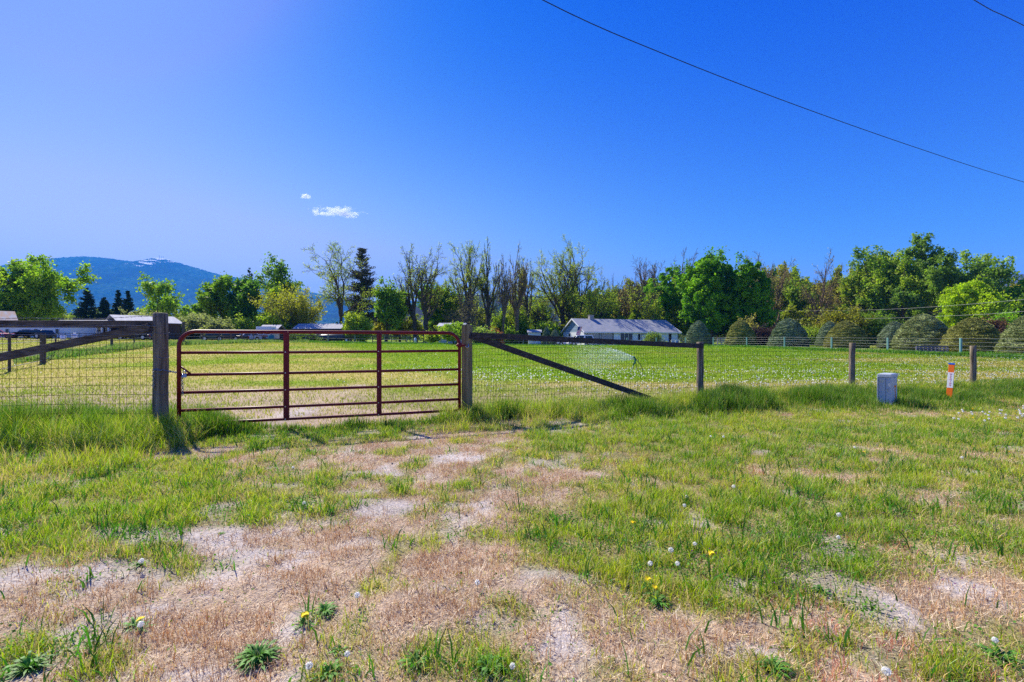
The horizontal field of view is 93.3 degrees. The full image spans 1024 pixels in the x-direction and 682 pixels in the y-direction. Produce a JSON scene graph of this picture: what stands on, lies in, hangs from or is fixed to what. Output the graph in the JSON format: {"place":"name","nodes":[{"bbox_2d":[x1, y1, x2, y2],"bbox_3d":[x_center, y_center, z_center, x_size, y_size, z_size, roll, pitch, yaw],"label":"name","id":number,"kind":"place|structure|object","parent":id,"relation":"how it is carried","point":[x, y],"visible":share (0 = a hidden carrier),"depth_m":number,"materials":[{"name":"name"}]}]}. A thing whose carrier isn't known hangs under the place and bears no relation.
{"place":"outdoors","nodes":[
{"label":"outdoors","id":0,"kind":"place"},
{"bbox_2d":[2,256,419,323],"bbox_3d":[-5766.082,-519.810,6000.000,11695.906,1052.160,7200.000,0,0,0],"label":"mountain","id":1,"kind":"structure","parent":0,"point":[122,276],"depth_m":5151.89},
{"bbox_2d":[292,324,345,334],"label":"carport","id":2,"kind":"object","parent":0,"point":[338,327],"visible":0.39,"depth_m":92.87,"materials":[{"name":"white metal"}]},
{"bbox_2d":[0,338,1023,681],"bbox_3d":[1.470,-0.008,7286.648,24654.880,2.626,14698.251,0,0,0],"label":"ground","id":3,"kind":"structure","parent":0,"point":[406,506],"depth_m":2.74,"materials":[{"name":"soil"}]},
{"bbox_2d":[0,650,61,680],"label":"weed clump","id":4,"kind":"object","parent":3,"relation":"on","point":[24,663],"visible":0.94,"depth_m":1.90,"materials":[{"name":"green plant"}]},
{"bbox_2d":[0,253,63,319],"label":"tree","id":5,"kind":"object","parent":3,"relation":"on","point":[15,268],"visible":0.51,"depth_m":87.74,"materials":[{"name":"green plant"}]},
{"bbox_2d":[11,330,54,338],"bbox_3d":[-61.552,-0.841,62.000,4.770,1.144,1.800,0,0,0],"label":"parked car","id":6,"kind":"object","parent":3,"relation":"on","point":[38,332],"visible":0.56,"depth_m":61.20,"materials":[{"name":"blue paint"}]},
{"bbox_2d":[0,328,95,337],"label":"mobile home","id":7,"kind":"object","parent":3,"relation":"on","point":[60,331],"visible":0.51,"depth_m":66.00,"materials":[{"name":"white"}]},
{"bbox_2d":[0,255,101,319],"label":"tree","id":8,"kind":"object","parent":3,"relation":"on","point":[39,283],"visible":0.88,"depth_m":86.56,"materials":[{"name":"green plant"}]},
{"bbox_2d":[0,313,169,424],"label":"wire fence","id":9,"kind":"object","parent":3,"relation":"on","point":[158,324],"visible":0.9,"depth_m":6.51,"materials":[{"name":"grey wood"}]},
{"bbox_2d":[71,288,98,319],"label":"pine tree","id":10,"kind":"object","parent":3,"relation":"on","point":[83,311],"visible":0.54,"depth_m":111.53,"materials":[{"name":"green plant"}]},
{"bbox_2d":[94,297,113,319],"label":"pine tree","id":11,"kind":"object","parent":3,"relation":"on","point":[104,308],"visible":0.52,"depth_m":111.52,"materials":[{"name":"green plant"}]},
{"bbox_2d":[119,290,135,314],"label":"pine tree","id":12,"kind":"object","parent":3,"relation":"on","point":[127,305],"visible":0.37,"depth_m":115.72,"materials":[{"name":"green plant"}]},
{"bbox_2d":[0,322,282,370],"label":"wire fence","id":13,"kind":"object","parent":3,"relation":"on","point":[42,341],"visible":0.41,"depth_m":30.03,"materials":[{"name":"grey metal"}]},
{"bbox_2d":[106,315,181,339],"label":"barn","id":14,"kind":"structure","parent":3,"relation":"on","point":[174,323],"depth_m":74.51,"materials":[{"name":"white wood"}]},
{"bbox_2d":[135,271,196,319],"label":"tree","id":15,"kind":"object","parent":3,"relation":"on","point":[168,303],"visible":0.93,"depth_m":105.48,"materials":[{"name":"green plant"}]},
{"bbox_2d":[175,311,205,338],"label":"shrub","id":16,"kind":"object","parent":3,"relation":"on","point":[191,323],"visible":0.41,"depth_m":84.81,"materials":[{"name":"green plant"}]},
{"bbox_2d":[189,271,234,322],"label":"tree","id":17,"kind":"object","parent":3,"relation":"on","point":[209,301],"visible":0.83,"depth_m":101.47,"materials":[{"name":"green plant"}]},
{"bbox_2d":[198,316,235,339],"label":"shrub","id":18,"kind":"object","parent":3,"relation":"on","point":[214,324],"visible":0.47,"depth_m":83.08,"materials":[{"name":"green plant"}]},
{"bbox_2d":[219,274,264,339],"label":"tree","id":19,"kind":"object","parent":3,"relation":"on","point":[236,302],"visible":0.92,"depth_m":100.12,"materials":[{"name":"green plant"}]},
{"bbox_2d":[230,311,253,329],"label":"shrub","id":20,"kind":"object","parent":3,"relation":"on","point":[242,324],"visible":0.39,"depth_m":95.26,"materials":[{"name":"green plant"}]},
{"bbox_2d":[230,639,287,673],"bbox_3d":[-1.024,1.254,1.945,0.227,0.049,0.206,0,0,0],"label":"weed clump","id":21,"kind":"object","parent":3,"relation":"on","point":[263,650],"visible":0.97,"depth_m":1.93,"materials":[{"name":"green plant"}]},
{"bbox_2d":[247,308,292,337],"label":"shrub","id":22,"kind":"object","parent":3,"relation":"on","point":[273,320],"visible":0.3,"depth_m":94.58,"materials":[{"name":"green plant"}]},
{"bbox_2d":[254,252,304,301],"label":"tree","id":23,"kind":"object","parent":3,"relation":"on","point":[275,274],"visible":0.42,"depth_m":113.32,"materials":[{"name":"green plant"}]},
{"bbox_2d":[248,282,330,335],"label":"tree","id":24,"kind":"object","parent":3,"relation":"on","point":[298,310],"visible":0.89,"depth_m":96.32,"materials":[{"name":"green plant"}]},
{"bbox_2d":[314,602,337,618],"bbox_3d":[-0.872,1.257,2.270,0.118,0.035,0.145,0,0,0],"label":"weed clump","id":25,"kind":"object","parent":3,"relation":"on","point":[328,610],"visible":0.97,"depth_m":2.27,"materials":[{"name":"green plant"}]},
{"bbox_2d":[309,658,347,681],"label":"weed clump","id":26,"kind":"object","parent":3,"relation":"on","point":[326,671],"visible":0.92,"depth_m":1.84,"materials":[{"name":"green plant"}]},
{"bbox_2d":[302,240,381,330],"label":"cottonwood tree","id":27,"kind":"object","parent":3,"relation":"on","point":[337,291],"visible":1,"depth_m":100.33,"materials":[{"name":"green plant"}]},
{"bbox_2d":[341,310,373,341],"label":"shrub","id":28,"kind":"object","parent":3,"relation":"on","point":[353,322],"visible":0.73,"depth_m":90.69,"materials":[{"name":"green plant"}]},
{"bbox_2d":[343,247,378,324],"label":"pine tree","id":29,"kind":"object","parent":3,"relation":"on","point":[365,278],"visible":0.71,"depth_m":111.22,"materials":[{"name":"green plant"}]},
{"bbox_2d":[370,276,412,340],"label":"tree","id":30,"kind":"object","parent":3,"relation":"on","point":[390,303],"visible":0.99,"depth_m":99.16,"materials":[{"name":"green plant"}]},
{"bbox_2d":[392,243,428,342],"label":"cottonwood tree","id":31,"kind":"object","parent":3,"relation":"on","point":[412,296],"visible":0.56,"depth_m":101.18,"materials":[{"name":"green plant"}]},
{"bbox_2d":[397,649,429,677],"bbox_3d":[-0.375,1.250,1.880,0.139,0.039,0.138,0,0,-24],"label":"weed clump","id":32,"kind":"object","parent":3,"relation":"on","point":[420,664],"visible":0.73,"depth_m":1.88,"materials":[{"name":"green plant"}]},
{"bbox_2d":[403,243,449,342],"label":"cottonwood tree","id":33,"kind":"object","parent":3,"relation":"on","point":[425,305],"visible":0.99,"depth_m":97.51,"materials":[{"name":"green plant"}]},
{"bbox_2d":[416,284,448,330],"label":"tree","id":34,"kind":"object","parent":3,"relation":"on","point":[436,320],"visible":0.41,"depth_m":106.53,"materials":[{"name":"green plant"}]},
{"bbox_2d":[432,321,465,343],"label":"fruit tree","id":35,"kind":"object","parent":3,"relation":"on","point":[456,328],"visible":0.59,"depth_m":75.06,"materials":[{"name":"green plant"}]},
{"bbox_2d":[439,285,463,321],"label":"tree","id":36,"kind":"object","parent":3,"relation":"on","point":[450,304],"visible":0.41,"depth_m":108.34,"materials":[{"name":"green plant"}]},
{"bbox_2d":[440,287,486,331],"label":"bare tree","id":37,"kind":"object","parent":3,"relation":"on","point":[462,315],"visible":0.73,"depth_m":95.01,"materials":[{"name":"green plant"}]},
{"bbox_2d":[446,240,488,321],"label":"cottonwood tree","id":38,"kind":"object","parent":3,"relation":"on","point":[473,283],"visible":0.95,"depth_m":101.22,"materials":[{"name":"green plant"}]},
{"bbox_2d":[476,236,503,329],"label":"cottonwood tree","id":39,"kind":"object","parent":3,"relation":"on","point":[486,293],"visible":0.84,"depth_m":102.60,"materials":[{"name":"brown plant"}]},
{"bbox_2d":[475,653,511,681],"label":"weed clump","id":40,"kind":"object","parent":3,"relation":"on","point":[493,672],"visible":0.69,"depth_m":1.84,"materials":[{"name":"green plant"}]},
{"bbox_2d":[490,308,509,342],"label":"shrub","id":41,"kind":"object","parent":3,"relation":"on","point":[496,322],"visible":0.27,"depth_m":106.38,"materials":[{"name":"green plant"}]},
{"bbox_2d":[491,255,517,341],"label":"bare tree","id":42,"kind":"object","parent":3,"relation":"on","point":[505,293],"visible":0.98,"depth_m":97.70,"materials":[{"name":"brown plant"}]},
{"bbox_2d":[0,397,1023,681],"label":"dry stubble","id":43,"kind":"object","parent":3,"relation":"on","point":[336,583],"visible":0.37,"depth_m":2.46,"materials":[{"name":"beige plant"}]},
{"bbox_2d":[0,337,1023,427],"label":"field grass","id":44,"kind":"structure","parent":3,"relation":"on","point":[526,347],"depth_m":21.09,"materials":[{"name":"green plant"}]},
{"bbox_2d":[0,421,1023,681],"bbox_3d":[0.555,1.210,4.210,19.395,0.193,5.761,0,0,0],"label":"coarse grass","id":45,"kind":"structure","parent":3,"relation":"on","point":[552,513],"depth_m":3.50,"materials":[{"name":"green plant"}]},
{"bbox_2d":[0,377,1023,454],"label":"tall grass","id":46,"kind":"structure","parent":3,"relation":"on","point":[729,395],"depth_m":8.38,"materials":[{"name":"green plant"}]},
{"bbox_2d":[0,406,1023,681],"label":"ground cover","id":47,"kind":"object","parent":3,"relation":"on","point":[136,534],"visible":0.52,"depth_m":3.14,"materials":[{"name":"green plant"}]},
{"bbox_2d":[6,428,1019,681],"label":"pebbles","id":48,"kind":"object","parent":3,"relation":"on","point":[450,534],"visible":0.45,"depth_m":2.48,"materials":[{"name":"stone"}]},
{"bbox_2d":[14,343,1023,383],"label":"dandelion field","id":49,"kind":"structure","parent":3,"relation":"on","point":[736,371],"depth_m":17.41,"materials":[{"name":"green plant"}]},
{"bbox_2d":[505,243,533,343],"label":"bare tree","id":50,"kind":"object","parent":3,"relation":"on","point":[516,306],"visible":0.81,"depth_m":103.75,"materials":[{"name":"brown plant"}]},
{"bbox_2d":[512,310,530,343],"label":"shrub","id":51,"kind":"object","parent":3,"relation":"on","point":[523,326],"visible":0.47,"depth_m":105.13,"materials":[{"name":"green plant"}]},
{"bbox_2d":[507,258,537,334],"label":"cottonwood tree","id":52,"kind":"object","parent":3,"relation":"on","point":[531,275],"visible":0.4,"depth_m":111.79,"materials":[{"name":"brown plant"}]},
{"bbox_2d":[527,295,559,324],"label":"bare tree","id":53,"kind":"object","parent":3,"relation":"on","point":[539,312],"visible":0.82,"depth_m":109.64,"materials":[{"name":"green plant"}]},
{"bbox_2d":[534,320,562,336],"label":"shrub","id":54,"kind":"object","parent":3,"relation":"on","point":[550,326],"visible":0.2,"depth_m":103.14,"materials":[{"name":"green plant"}]},
{"bbox_2d":[314,322,812,342],"bbox_3d":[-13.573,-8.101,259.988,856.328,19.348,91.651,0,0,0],"label":"wood","id":55,"kind":"object","parent":3,"relation":"on","point":[680,337],"visible":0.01,"depth_m":232.31,"materials":[{"name":"green plant"}]},
{"bbox_2d":[533,234,598,330],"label":"cottonwood tree","id":56,"kind":"object","parent":3,"relation":"on","point":[553,284],"visible":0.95,"depth_m":113.97,"materials":[{"name":"green plant"}]},
{"bbox_2d":[552,278,584,320],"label":"bare tree","id":57,"kind":"object","parent":3,"relation":"on","point":[570,312],"visible":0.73,"depth_m":116.50,"materials":[{"name":"green plant"}]},
{"bbox_2d":[560,243,595,317],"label":"cottonwood tree","id":58,"kind":"object","parent":3,"relation":"on","point":[582,291],"visible":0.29,"depth_m":127.44,"materials":[{"name":"green plant"}]},
{"bbox_2d":[559,343,633,371],"bbox_3d":[2.820,0.456,18.453,2.382,1.537,2.989,0,0,-21],"label":"water spray","id":59,"kind":"object","parent":3,"relation":"on","point":[602,357],"visible":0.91,"depth_m":18.26,"materials":[{"name":"white liquid"}]},
{"bbox_2d":[579,272,616,318],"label":"bare tree","id":60,"kind":"object","parent":3,"relation":"on","point":[589,302],"visible":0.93,"depth_m":109.42,"materials":[{"name":"green plant"}]},
{"bbox_2d":[594,289,623,315],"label":"bare tree","id":61,"kind":"object","parent":3,"relation":"on","point":[614,302],"visible":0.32,"depth_m":119.57,"materials":[{"name":"green plant"}]},
{"bbox_2d":[560,315,681,344],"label":"ranch house","id":62,"kind":"structure","parent":3,"relation":"on","point":[625,329],"depth_m":98.88,"materials":[{"name":"white"}]},
{"bbox_2d":[616,286,630,318],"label":"tree","id":63,"kind":"object","parent":3,"relation":"on","point":[625,310],"visible":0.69,"depth_m":126.37,"materials":[{"name":"green plant"}]},
{"bbox_2d":[621,278,662,316],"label":"bare tree","id":64,"kind":"object","parent":3,"relation":"on","point":[633,302],"visible":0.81,"depth_m":109.50,"materials":[{"name":"green plant"}]},
{"bbox_2d":[625,257,664,305],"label":"bare tree","id":65,"kind":"object","parent":3,"relation":"on","point":[643,282],"visible":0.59,"depth_m":124.12,"materials":[{"name":"green plant"}]},
{"bbox_2d":[637,287,663,319],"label":"tree","id":66,"kind":"object","parent":3,"relation":"on","point":[652,309],"visible":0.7,"depth_m":107.23,"materials":[{"name":"green plant"}]},
{"bbox_2d":[643,262,690,324],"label":"maple tree","id":67,"kind":"object","parent":3,"relation":"on","point":[670,297],"visible":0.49,"depth_m":114.78,"materials":[{"name":"green plant"}]},
{"bbox_2d":[655,304,682,327],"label":"tree","id":68,"kind":"object","parent":3,"relation":"on","point":[673,321],"visible":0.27,"depth_m":112.55,"materials":[{"name":"green plant"}]},
{"bbox_2d":[684,320,712,344],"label":"clipped spruce","id":69,"kind":"object","parent":3,"relation":"on","point":[698,329],"visible":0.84,"depth_m":78.71,"materials":[{"name":"green plant"}]},
{"bbox_2d":[672,246,737,344],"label":"maple tree","id":70,"kind":"object","parent":3,"relation":"on","point":[705,288],"visible":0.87,"depth_m":101.29,"materials":[{"name":"green plant"}]},
{"bbox_2d":[723,320,757,345],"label":"clipped spruce","id":71,"kind":"object","parent":3,"relation":"on","point":[740,330],"visible":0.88,"depth_m":70.69,"materials":[{"name":"green plant"}]},
{"bbox_2d":[461,325,1023,413],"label":"wire fence","id":72,"kind":"object","parent":3,"relation":"on","point":[468,335],"visible":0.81,"depth_m":9.04,"materials":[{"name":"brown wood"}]},
{"bbox_2d":[177,330,468,422],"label":"farm gate","id":73,"kind":"structure","parent":72,"relation":"attached to","point":[286,389],"depth_m":7.04,"materials":[{"name":"red metal"}]},
{"bbox_2d":[726,250,781,332],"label":"maple tree","id":74,"kind":"object","parent":3,"relation":"on","point":[747,300],"visible":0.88,"depth_m":98.05,"materials":[{"name":"green plant"}]},
{"bbox_2d":[751,322,774,344],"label":"shrub","id":75,"kind":"object","parent":3,"relation":"on","point":[763,334],"visible":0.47,"depth_m":85.05,"materials":[{"name":"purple plant"}]},
{"bbox_2d":[753,655,795,680],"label":"weed clump","id":76,"kind":"object","parent":3,"relation":"on","point":[774,663],"visible":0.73,"depth_m":1.85,"materials":[{"name":"green plant"}]},
{"bbox_2d":[756,260,795,326],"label":"bare tree","id":77,"kind":"object","parent":3,"relation":"on","point":[781,284],"visible":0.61,"depth_m":111.09,"materials":[{"name":"green plant"}]},
{"bbox_2d":[766,318,810,346],"bbox_3d":[37.122,-1.097,65.014,5.092,4.077,5.204,0,0,0],"label":"clipped spruce","id":78,"kind":"object","parent":3,"relation":"on","point":[793,330],"visible":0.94,"depth_m":63.48,"materials":[{"name":"green plant"}]},
{"bbox_2d":[777,264,818,327],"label":"tree","id":79,"kind":"object","parent":3,"relation":"on","point":[792,295],"visible":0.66,"depth_m":118.22,"materials":[{"name":"green plant"}]},
{"bbox_2d":[781,304,817,326],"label":"tree","id":80,"kind":"object","parent":3,"relation":"on","point":[788,312],"visible":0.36,"depth_m":112.49,"materials":[{"name":"green plant"}]},
{"bbox_2d":[798,249,842,323],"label":"bare tree","id":81,"kind":"object","parent":3,"relation":"on","point":[822,299],"visible":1,"depth_m":106.67,"materials":[{"name":"green plant"}]},
{"bbox_2d":[814,321,835,346],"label":"clipped spruce","id":82,"kind":"object","parent":3,"relation":"on","point":[825,328],"visible":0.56,"depth_m":67.58,"materials":[{"name":"green plant"}]},
{"bbox_2d":[627,337,1023,355],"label":"fence","id":83,"kind":"object","parent":3,"relation":"on","point":[960,344],"visible":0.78,"depth_m":48.60,"materials":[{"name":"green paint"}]},
{"bbox_2d":[805,301,875,345],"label":"shrub","id":84,"kind":"object","parent":3,"relation":"on","point":[835,317],"visible":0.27,"depth_m":82.59,"materials":[{"name":"green plant"}]},
{"bbox_2d":[823,320,870,348],"bbox_3d":[40.067,-0.751,58.001,4.742,3.529,4.807,0,0,0],"label":"clipped spruce","id":85,"kind":"object","parent":3,"relation":"on","point":[843,334],"visible":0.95,"depth_m":56.66,"materials":[{"name":"green plant"}]},
{"bbox_2d":[836,250,889,313],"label":"tree","id":86,"kind":"object","parent":3,"relation":"on","point":[848,292],"visible":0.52,"depth_m":119.72,"materials":[{"name":"green plant"}]},
{"bbox_2d":[846,245,896,312],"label":"tree","id":87,"kind":"object","parent":3,"relation":"on","point":[875,269],"visible":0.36,"depth_m":116.87,"materials":[{"name":"green plant"}]},
{"bbox_2d":[862,308,893,345],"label":"shrub","id":88,"kind":"object","parent":3,"relation":"on","point":[877,324],"visible":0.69,"depth_m":80.65,"materials":[{"name":"green plant"}]},
{"bbox_2d":[877,373,897,405],"bbox_3d":[7.387,0.981,9.520,0.444,0.691,0.236,0,0,-38],"label":"utility box","id":89,"kind":"object","parent":3,"relation":"on","point":[887,387],"visible":0.87,"depth_m":9.41,"materials":[{"name":"grey paint"}]},
{"bbox_2d":[875,321,901,347],"bbox_3d":[45.031,-0.670,56.986,3.594,3.436,3.572,0,0,0],"label":"clipped spruce","id":90,"kind":"object","parent":3,"relation":"on","point":[890,329],"visible":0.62,"depth_m":56.59,"materials":[{"name":"green plant"}]},
{"bbox_2d":[864,245,927,322],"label":"tree","id":91,"kind":"object","parent":3,"relation":"on","point":[909,281],"visible":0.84,"depth_m":111.87,"materials":[{"name":"green plant"}]},
{"bbox_2d":[889,313,948,350],"bbox_3d":[41.642,-0.842,49.013,5.214,3.962,5.532,0,0,0],"label":"clipped spruce","id":92,"kind":"object","parent":3,"relation":"on","point":[931,330],"visible":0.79,"depth_m":47.91,"materials":[{"name":"green plant"}]},
{"bbox_2d":[946,363,954,396],"bbox_3d":[9.473,0.975,10.434,0.114,1.000,0.100,4,0,0],"label":"marker post","id":93,"kind":"object","parent":3,"relation":"on","point":[950,377],"visible":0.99,"depth_m":10.43,"materials":[{"name":"orange plastic"}]},
{"bbox_2d":[890,232,1017,315],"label":"cottonwood tree","id":94,"kind":"object","parent":3,"relation":"on","point":[940,268],"visible":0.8,"depth_m":103.41,"materials":[{"name":"green plant"}]},
{"bbox_2d":[938,317,1000,352],"bbox_3d":[41.866,-0.501,43.995,4.680,3.392,4.745,0,0,0],"label":"clipped spruce","id":95,"kind":"object","parent":3,"relation":"on","point":[975,331],"visible":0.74,"depth_m":42.90,"materials":[{"name":"green plant"}]},
{"bbox_2d":[932,273,1022,327],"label":"tree","id":96,"kind":"object","parent":3,"relation":"on","point":[957,296],"visible":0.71,"depth_m":85.94,"materials":[{"name":"green plant"}]},
{"bbox_2d":[954,249,1021,306],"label":"tree","id":97,"kind":"object","parent":3,"relation":"on","point":[984,257],"visible":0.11,"depth_m":110.96,"materials":[{"name":"green plant"}]},
{"bbox_2d":[981,314,1009,333],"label":"shrub","id":98,"kind":"object","parent":3,"relation":"on","point":[998,324],"visible":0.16,"depth_m":68.92,"materials":[{"name":"green plant"}]},
{"bbox_2d":[976,640,1023,670],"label":"weed clump","id":99,"kind":"object","parent":3,"relation":"on","point":[1003,655],"visible":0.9,"depth_m":1.91,"materials":[{"name":"green plant"}]},
{"bbox_2d":[984,276,1023,318],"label":"tree","id":100,"kind":"object","parent":3,"relation":"on","point":[1013,291],"visible":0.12,"depth_m":95.17,"materials":[{"name":"green plant"}]},
{"bbox_2d":[993,315,1023,354],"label":"clipped spruce","id":101,"kind":"object","parent":3,"relation":"on","point":[1011,340],"visible":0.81,"depth_m":36.88,"materials":[{"name":"green plant"}]},
{"bbox_2d":[0,374,1023,681],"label":"verge grass","id":102,"kind":"structure","parent":0,"point":[60,442],"depth_m":3.84,"materials":[{"name":"green plant"}]},
{"bbox_2d":[0,0,1023,300],"label":"sky","id":103,"kind":"structure","parent":0,"point":[214,136],"materials":[{"name":"blue"}]},
{"bbox_2d":[13,339,1023,364],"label":"rough grass","id":104,"kind":"structure","parent":0,"point":[65,353],"depth_m":40.50,"materials":[{"name":"green plant"}]},
{"bbox_2d":[371,294,723,341],"bbox_3d":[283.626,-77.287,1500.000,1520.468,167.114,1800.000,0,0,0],"label":"hills","id":105,"kind":"structure","parent":0,"point":[417,310],"depth_m":1100.97,"materials":[{"name":"green plant"}]},
{"bbox_2d":[543,0,1022,181],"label":"power line","id":106,"kind":"object","parent":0,"point":[754,89],"visible":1,"depth_m":12.72,"materials":[{"name":"black metal"}]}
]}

